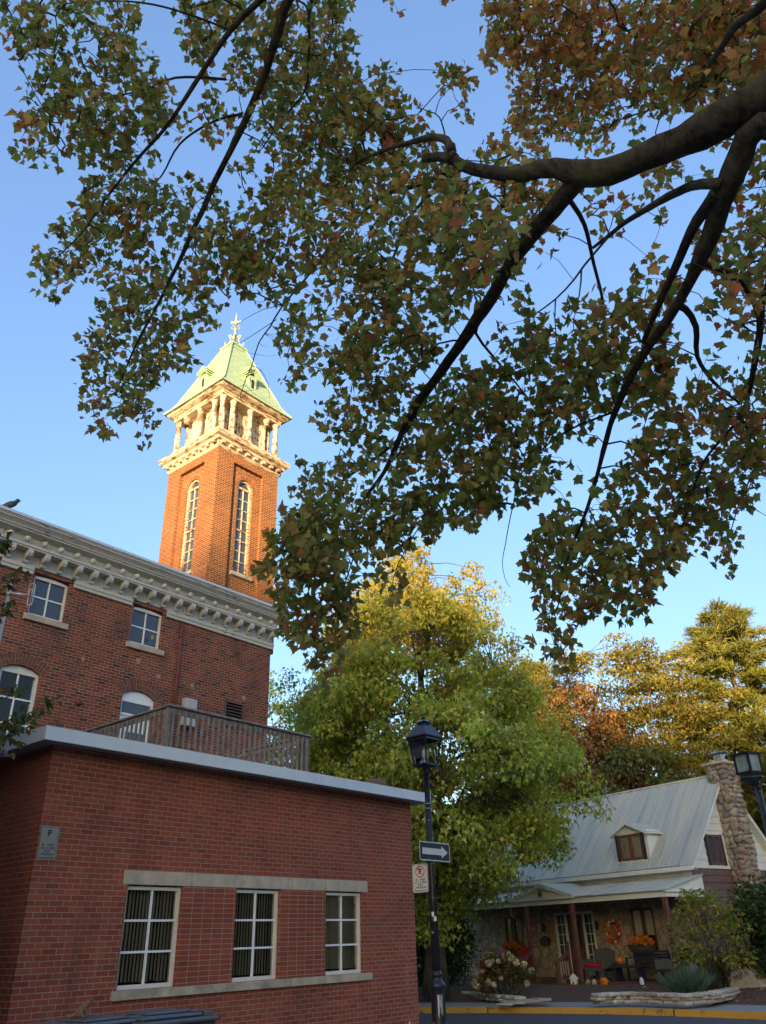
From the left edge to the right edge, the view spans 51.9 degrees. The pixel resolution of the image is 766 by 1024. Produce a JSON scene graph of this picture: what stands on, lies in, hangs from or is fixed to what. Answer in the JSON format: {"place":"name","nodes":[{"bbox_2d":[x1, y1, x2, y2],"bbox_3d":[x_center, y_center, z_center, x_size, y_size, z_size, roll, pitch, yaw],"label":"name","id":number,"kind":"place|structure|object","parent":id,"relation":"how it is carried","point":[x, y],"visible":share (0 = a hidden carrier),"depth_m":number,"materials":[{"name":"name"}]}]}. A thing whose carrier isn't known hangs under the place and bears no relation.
{"place":"outdoors","nodes":[
{"label":"outdoors","id":0,"kind":"place"},
{"bbox_2d":[0,0,765,862],"label":"sky","id":1,"kind":"structure","parent":0,"point":[113,492],"materials":[{"name":"blue"}]},
{"bbox_2d":[417,976,595,986],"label":"yard","id":2,"kind":"structure","parent":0,"point":[467,983],"depth_m":26.42,"materials":[{"name":"brown plant"}]},
{"bbox_2d":[266,667,373,762],"bbox_3d":[-3.301,12.288,32.440,9.588,12.574,9.421,20,-35,-34],"label":"green maple","id":3,"kind":"object","parent":2,"relation":"on","point":[284,713],"visible":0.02,"depth_m":34.63,"materials":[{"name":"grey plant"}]},
{"bbox_2d":[416,910,449,986],"bbox_3d":[0.848,15.203,27.885,3.366,3.148,2.665,-2,-29,0],"label":"evergreen hedge","id":4,"kind":"object","parent":2,"relation":"on","point":[420,981],"visible":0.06,"depth_m":27.03,"materials":[{"name":"green plant"}]},
{"bbox_2d":[416,912,480,985],"bbox_3d":[2.198,15.068,27.369,2.434,2.787,2.361,-2,-29,0],"label":"evergreen hedge","id":5,"kind":"object","parent":2,"relation":"on","point":[453,968],"visible":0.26,"depth_m":26.97,"materials":[{"name":"green plant"}]},
{"bbox_2d":[569,974,578,984],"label":"garden house","id":6,"kind":"structure","parent":2,"relation":"on","point":[573,978],"depth_m":24.94,"materials":[{"name":"white ceramic"}]},
{"bbox_2d":[599,978,608,984],"bbox_3d":[6.773,14.403,24.134,0.180,0.210,0.280,9,-30,-19],"label":"pumpkin","id":7,"kind":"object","parent":2,"relation":"on","point":[603,981],"depth_m":24.09,"materials":[{"name":"orange"}]},
{"bbox_2d":[453,751,765,985],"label":"stone cottage","id":8,"kind":"structure","parent":2,"relation":"on","point":[705,831],"depth_m":27.21,"materials":[{"name":"brown paint"}]},
{"bbox_2d":[477,947,505,977],"bbox_3d":[4.141,16.894,29.538,0.876,0.995,0.860,9,-30,-19],"label":"red chair","id":9,"kind":"object","parent":8,"relation":"on","point":[501,949],"visible":0.23,"depth_m":29.70,"materials":[{"name":"paint"}]},
{"bbox_2d":[500,940,521,954],"bbox_3d":[4.868,16.611,30.003,0.337,0.515,0.940,18,-34,-31],"label":"flower box","id":10,"kind":"object","parent":8,"relation":"attached to","point":[509,946],"visible":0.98,"depth_m":29.86,"materials":[{"name":"orange plant"}]},
{"bbox_2d":[504,916,523,955],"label":"window","id":11,"kind":"structure","parent":8,"relation":"in","point":[513,929],"depth_m":30.42,"materials":[{"name":"brown paint"}]},
{"bbox_2d":[506,946,529,967],"bbox_3d":[5.002,16.376,28.639,0.860,0.995,0.876,-25,-36,36],"label":"red chair","id":12,"kind":"object","parent":8,"relation":"on","point":[523,952],"visible":0.15,"depth_m":29.06,"materials":[{"name":"paint"}]},
{"bbox_2d":[540,936,550,944],"bbox_3d":[5.974,15.790,29.004,0.120,0.300,0.400,18,-34,-31],"label":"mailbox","id":13,"kind":"object","parent":8,"relation":"attached to","point":[544,940],"visible":1,"depth_m":28.94,"materials":[{"name":"metal"}]},
{"bbox_2d":[582,948,614,979],"bbox_3d":[7.170,14.965,26.077,0.776,0.900,0.900,20,-36,-35],"label":"wicker chair","id":14,"kind":"object","parent":8,"relation":"on","point":[603,961],"visible":0.84,"depth_m":26.08,"materials":[{"name":"grey wicker"}]},
{"bbox_2d":[604,918,621,945],"bbox_3d":[7.834,14.255,26.738,0.180,0.874,0.749,18,-34,-31],"label":"wreath","id":15,"kind":"object","parent":8,"relation":"attached to","point":[611,937],"visible":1,"depth_m":26.72,"materials":[{"name":"orange plant"}]},
{"bbox_2d":[612,964,626,979],"bbox_3d":[7.683,14.832,25.383,0.512,0.440,0.520,18,-34,-31],"label":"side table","id":16,"kind":"object","parent":8,"relation":"on","point":[620,965],"visible":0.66,"depth_m":25.28,"materials":[{"name":"black paint"}]},
{"bbox_2d":[615,954,623,963],"bbox_3d":[7.668,14.505,25.529,0.255,0.271,0.255,18,-34,-31],"label":"pumpkin","id":17,"kind":"object","parent":16,"relation":"on","point":[619,959],"visible":1,"depth_m":25.44,"materials":[{"name":"orange plant"}]},
{"bbox_2d":[610,966,646,981],"bbox_3d":[7.687,14.393,24.535,0.400,0.400,1.100,18,-34,-31],"label":"table","id":18,"kind":"object","parent":8,"relation":"on","point":[618,973],"visible":0.95,"depth_m":24.52,"materials":[{"name":"black paint"}]},
{"bbox_2d":[628,934,655,951],"bbox_3d":[8.422,14.072,25.694,0.338,0.511,0.950,18,-34,-31],"label":"flower box","id":19,"kind":"object","parent":8,"relation":"attached to","point":[634,943],"visible":1,"depth_m":25.60,"materials":[{"name":"orange plant"}]},
{"bbox_2d":[629,907,659,950],"bbox_3d":[8.691,13.812,26.015,0.185,1.300,0.940,18,-34,-31],"label":"window","id":20,"kind":"structure","parent":8,"relation":"in","point":[642,919],"depth_m":26.09,"materials":[{"name":"beige fabric"}]},
{"bbox_2d":[624,950,673,979],"bbox_3d":[8.357,14.257,24.764,0.540,0.820,1.360,19,-35,-33],"label":"bench","id":21,"kind":"object","parent":8,"relation":"on","point":[643,954],"visible":0.73,"depth_m":25.04,"materials":[{"name":"blue paint"}]},
{"bbox_2d":[654,947,681,980],"bbox_3d":[8.819,13.885,24.192,0.776,0.900,0.900,-15,-31,22],"label":"wicker chair","id":22,"kind":"object","parent":8,"relation":"on","point":[662,965],"visible":0.48,"depth_m":23.89,"materials":[{"name":"grey wicker"}]},
{"bbox_2d":[704,833,727,865],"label":"window","id":23,"kind":"structure","parent":8,"relation":"in","point":[714,846],"depth_m":26.17,"materials":[{"name":"brown paint"}]},
{"bbox_2d":[635,972,643,984],"bbox_3d":[7.540,13.748,23.154,0.060,0.359,0.358,10,-31,-20],"label":"garden spade","id":24,"kind":"object","parent":2,"relation":"on","point":[641,980],"visible":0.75,"depth_m":23.05,"materials":[{"name":"white metal"}]},
{"bbox_2d":[723,871,765,977],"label":"evergreen bush","id":25,"kind":"object","parent":2,"relation":"on","point":[753,908],"visible":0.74,"depth_m":21.95,"materials":[{"name":"green plant"}]},
{"bbox_2d":[418,984,765,1004],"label":"mulch bed","id":26,"kind":"object","parent":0,"point":[568,993],"visible":0.32,"depth_m":22.58,"materials":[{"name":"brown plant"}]},
{"bbox_2d":[266,536,615,995],"bbox_3d":[1.719,7.569,26.653,11.275,15.043,11.664,-12,-30,19],"label":"green maple","id":27,"kind":"object","parent":26,"relation":"on","point":[501,807],"visible":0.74,"depth_m":23.87,"materials":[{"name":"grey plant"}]},
{"bbox_2d":[461,991,525,1001],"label":"dry stone wall","id":28,"kind":"structure","parent":26,"relation":"on","point":[493,997],"depth_m":22.05,"materials":[{"name":"grey stone"}]},
{"bbox_2d":[471,949,541,996],"bbox_3d":[3.527,13.199,22.516,2.053,1.267,1.552,-2,-29,0],"label":"hydrangea","id":29,"kind":"object","parent":26,"relation":"on","point":[492,963],"visible":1,"depth_m":22.43,"materials":[{"name":"grey plant"}]},
{"bbox_2d":[496,997,551,1005],"bbox_3d":[3.701,12.967,20.852,1.506,0.122,1.012,1,-29,-5],"label":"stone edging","id":30,"kind":"object","parent":26,"relation":"on","point":[524,1001],"visible":1,"depth_m":20.52,"materials":[{"name":"grey stone"}]},
{"bbox_2d":[550,982,666,988],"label":"lawn grass","id":31,"kind":"structure","parent":26,"relation":"on","point":[600,983],"depth_m":24.35,"materials":[{"name":"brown plant"}]},
{"bbox_2d":[590,987,740,1005],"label":"dry stone wall","id":32,"kind":"structure","parent":26,"relation":"on","point":[709,997],"depth_m":19.44,"materials":[{"name":"grey stone"}]},
{"bbox_2d":[652,964,716,992],"bbox_3d":[7.779,11.978,20.247,1.732,0.711,1.549,-2,-29,0],"label":"grass clump","id":33,"kind":"object","parent":26,"relation":"on","point":[683,982],"visible":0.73,"depth_m":19.95,"materials":[{"name":"green plant"}]},
{"bbox_2d":[629,985,765,1001],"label":"fallen leaves","id":34,"kind":"object","parent":26,"relation":"on","point":[720,987],"visible":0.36,"depth_m":20.17,"materials":[{"name":"brown plant"}]},
{"bbox_2d":[660,886,758,989],"bbox_3d":[8.838,11.499,21.318,2.642,2.516,2.107,-2,-29,0],"label":"garden bush","id":35,"kind":"object","parent":26,"relation":"on","point":[691,907],"visible":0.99,"depth_m":21.25,"materials":[{"name":"green plant"}]},
{"bbox_2d":[703,950,765,986],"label":"shrub","id":36,"kind":"object","parent":26,"relation":"on","point":[762,975],"visible":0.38,"depth_m":21.25,"materials":[{"name":"green plant"}]},
{"bbox_2d":[715,968,765,988],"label":"boulder","id":37,"kind":"object","parent":26,"relation":"on","point":[750,980],"visible":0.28,"depth_m":20.90,"materials":[{"name":"stone"}]},
{"bbox_2d":[418,1002,765,1011],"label":"pavement","id":38,"kind":"structure","parent":0,"point":[755,1008],"depth_m":20.23,"materials":[{"name":"concrete"}]},
{"bbox_2d":[419,1013,765,1023],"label":"road","id":39,"kind":"structure","parent":0,"point":[487,1018],"depth_m":18.55,"materials":[{"name":"grey asphalt"}]},
{"bbox_2d":[419,1007,765,1019],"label":"kerb","id":40,"kind":"structure","parent":39,"relation":"on","point":[660,1012],"depth_m":19.48,"materials":[{"name":"yellow paint"}]},
{"bbox_2d":[679,947,696,973],"bbox_3d":[9.241,13.630,23.728,0.546,0.880,1.000,1,-29,-6],"label":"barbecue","id":41,"kind":"object","parent":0,"point":[691,965],"visible":0.14,"depth_m":23.64,"materials":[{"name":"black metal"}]},
{"label":"ground","id":42,"kind":"structure","parent":0,"visible":0},
{"bbox_2d":[0,505,292,981],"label":"brick mill building","id":43,"kind":"structure","parent":42,"relation":"on","point":[96,633],"depth_m":18.07,"materials":[{"name":"red brick"}]},
{"bbox_2d":[2,499,21,507],"bbox_3d":[-7.953,-0.172,16.733,0.478,0.265,0.143,3,-29,-9],"label":"pigeon","id":44,"kind":"object","parent":43,"relation":"on","point":[10,504],"visible":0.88,"depth_m":16.69,"materials":[{"name":"grey"}]},
{"bbox_2d":[0,665,38,738],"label":"window","id":45,"kind":"structure","parent":43,"relation":"in","point":[9,675],"depth_m":16.03,"materials":[{"name":"white glass"}]},
{"bbox_2d":[28,576,67,621],"bbox_3d":[-7.304,1.904,17.105,0.097,0.930,0.810,-23,-35,34],"label":"window","id":46,"kind":"structure","parent":43,"relation":"in","point":[50,595],"depth_m":17.15,"materials":[{"name":"glass"}]},
{"bbox_2d":[119,692,153,742],"bbox_3d":[-5.604,5.290,17.458,0.070,2.610,0.870,-23,-35,34],"label":"door","id":47,"kind":"structure","parent":43,"relation":"in","point":[133,703],"depth_m":17.86,"materials":[{"name":"white paint"}]},
{"bbox_2d":[129,607,161,648],"bbox_3d":[-5.705,2.782,18.808,0.097,0.930,0.840,-23,-35,34],"label":"window","id":48,"kind":"structure","parent":43,"relation":"in","point":[145,623],"depth_m":18.85,"materials":[{"name":"glass"}]},
{"bbox_2d":[158,313,292,654],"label":"bell tower","id":49,"kind":"structure","parent":43,"relation":"on","point":[224,467],"depth_m":24.54,"materials":[{"name":"brick"}]},
{"bbox_2d":[180,480,198,571],"bbox_3d":[-5.777,0.434,23.769,0.594,3.202,0.090,-23,-35,34],"label":"window","id":50,"kind":"structure","parent":49,"relation":"in","point":[189,530],"depth_m":23.81,"materials":[{"name":"glass"}]},
{"bbox_2d":[232,481,251,575],"bbox_3d":[-4.313,0.461,23.904,0.090,3.202,0.594,-23,-35,34],"label":"window","id":51,"kind":"structure","parent":49,"relation":"in","point":[242,525],"depth_m":23.92,"materials":[{"name":"glass"}]},
{"bbox_2d":[0,725,430,1023],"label":"brick annex","id":52,"kind":"object","parent":42,"relation":"on","point":[294,898],"visible":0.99,"depth_m":11.36,"materials":[{"name":"red brick"}]},
{"bbox_2d":[36,826,59,859],"bbox_3d":[-4.215,4.165,9.904,0.250,0.395,0.006,24,-38,-38],"label":"parking sign","id":53,"kind":"object","parent":52,"relation":"attached to","point":[48,843],"visible":1,"depth_m":9.91,"materials":[{"name":"white metal"}]},
{"bbox_2d":[116,886,180,990],"bbox_3d":[-3.225,5.743,10.647,0.222,1.205,0.913,-23,-35,34],"label":"window","id":54,"kind":"structure","parent":52,"relation":"in","point":[146,926],"depth_m":10.70,"materials":[{"name":"white paint"}]},
{"bbox_2d":[83,704,311,771],"bbox_3d":[-4.188,4.940,15.179,4.570,1.005,3.390,-23,-35,34],"label":"deck railing","id":55,"kind":"object","parent":52,"relation":"on","point":[295,739],"visible":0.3,"depth_m":13.79,"materials":[{"name":"brown wood"}]},
{"bbox_2d":[232,889,277,981],"bbox_3d":[-2.011,6.409,11.940,0.222,1.205,0.905,-23,-35,34],"label":"window","id":56,"kind":"structure","parent":52,"relation":"in","point":[252,914],"depth_m":12.02,"materials":[{"name":"white paint"}]},
{"bbox_2d":[325,892,360,974],"bbox_3d":[-0.761,7.096,13.272,0.222,1.205,0.919,-23,-35,34],"label":"window","id":57,"kind":"structure","parent":52,"relation":"in","point":[340,943],"depth_m":13.34,"materials":[{"name":"white paint"}]},
{"bbox_2d":[368,779,387,785],"bbox_3d":[-0.125,5.625,16.009,0.440,0.380,0.440,-2,-29,0],"label":"roof vent","id":58,"kind":"object","parent":52,"relation":"on","point":[378,781],"visible":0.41,"depth_m":15.92,"materials":[{"name":"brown metal"}]},
{"bbox_2d":[0,0,765,701],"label":"maple tree","id":59,"kind":"object","parent":42,"relation":"on","point":[702,36],"visible":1,"depth_m":7.62,"materials":[{"name":"green plant"}]},
{"bbox_2d":[513,659,582,739],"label":"tree","id":60,"kind":"object","parent":42,"relation":"on","point":[542,670],"visible":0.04,"depth_m":49.01,"materials":[{"name":"yellow plant"}]},
{"bbox_2d":[519,675,663,880],"bbox_3d":[9.595,14.293,37.270,8.639,12.949,9.482,-2,-29,0],"label":"red leaved tree","id":61,"kind":"object","parent":42,"relation":"on","point":[597,727],"visible":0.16,"depth_m":37.25,"materials":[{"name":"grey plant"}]},
{"bbox_2d":[548,739,705,938],"bbox_3d":[11.187,14.724,34.345,10.636,9.328,11.297,-2,-29,0],"label":"dark evergreen","id":62,"kind":"object","parent":42,"relation":"on","point":[625,755],"visible":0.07,"depth_m":34.31,"materials":[{"name":"green plant"}]},
{"bbox_2d":[528,630,761,793],"bbox_3d":[12.750,14.290,40.290,11.652,15.686,13.426,-2,-29,0],"label":"honey locust","id":63,"kind":"object","parent":42,"relation":"on","point":[646,679],"visible":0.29,"depth_m":39.78,"materials":[{"name":"yellow plant"}]},
{"bbox_2d":[637,596,765,836],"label":"pine tree","id":64,"kind":"object","parent":42,"relation":"on","point":[734,649],"visible":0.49,"depth_m":43.34,"materials":[{"name":"yellow plant"}]},
{"bbox_2d":[707,710,765,832],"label":"background tree","id":65,"kind":"object","parent":42,"relation":"on","point":[749,793],"depth_m":49.07,"materials":[{"name":"green plant"}]},
{"label":"near pavement","id":66,"kind":"structure","parent":0,"visible":0},
{"bbox_2d":[0,583,35,640],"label":"hook pole","id":67,"kind":"object","parent":66,"relation":"on","point":[9,593],"visible":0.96,"depth_m":8.66,"materials":[{"name":"metal"}]},
{"bbox_2d":[0,529,61,759],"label":"young tree","id":68,"kind":"object","parent":66,"relation":"on","point":[5,725],"visible":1,"depth_m":4.89,"materials":[{"name":"green plant"}]},
{"bbox_2d":[26,1021,78,1023],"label":"wheelie bin","id":69,"kind":"object","parent":66,"relation":"on","point":[50,1022],"visible":0.99,"depth_m":7.04,"materials":[{"name":"grey plastic"}]},
{"bbox_2d":[55,1014,140,1023],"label":"wheelie bin","id":70,"kind":"object","parent":66,"relation":"on","point":[109,1019],"visible":0.77,"depth_m":7.27,"materials":[{"name":"grey plastic"}]},
{"bbox_2d":[66,997,92,1018],"bbox_3d":[-2.831,4.623,7.338,0.230,0.169,0.094,5,-29,-12],"label":"squirrel","id":71,"kind":"object","parent":70,"relation":"on","point":[82,1008],"visible":1,"depth_m":7.31,"materials":[{"name":"brown fur"}]},
{"bbox_2d":[125,1008,220,1023],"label":"wheelie bin","id":72,"kind":"object","parent":66,"relation":"on","point":[175,1016],"visible":0.96,"depth_m":7.64,"materials":[{"name":"grey plastic"}]},
{"bbox_2d":[406,716,446,1023],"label":"street lamp","id":73,"kind":"object","parent":66,"relation":"on","point":[421,735],"visible":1,"depth_m":11.66,"materials":[{"name":"black metal"}]},
{"bbox_2d":[412,863,428,892],"bbox_3d":[0.572,5.442,11.701,0.308,0.384,0.022,-18,-32,27],"label":"no parking sign","id":74,"kind":"object","parent":73,"relation":"attached to","point":[420,876],"visible":1,"depth_m":11.70,"materials":[{"name":"metal"}]},
{"bbox_2d":[419,841,449,861],"bbox_3d":[0.756,5.085,11.776,0.052,0.260,0.758,-23,-35,34],"label":"one way sign","id":75,"kind":"object","parent":73,"relation":"attached to","point":[433,851],"visible":1,"depth_m":11.75,"materials":[{"name":"metal"}]},
{"bbox_2d":[730,751,765,833],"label":"box street lamp","id":76,"kind":"object","parent":66,"relation":"on","point":[748,765],"visible":1,"depth_m":10.13,"materials":[{"name":"black metal"}]}
]}

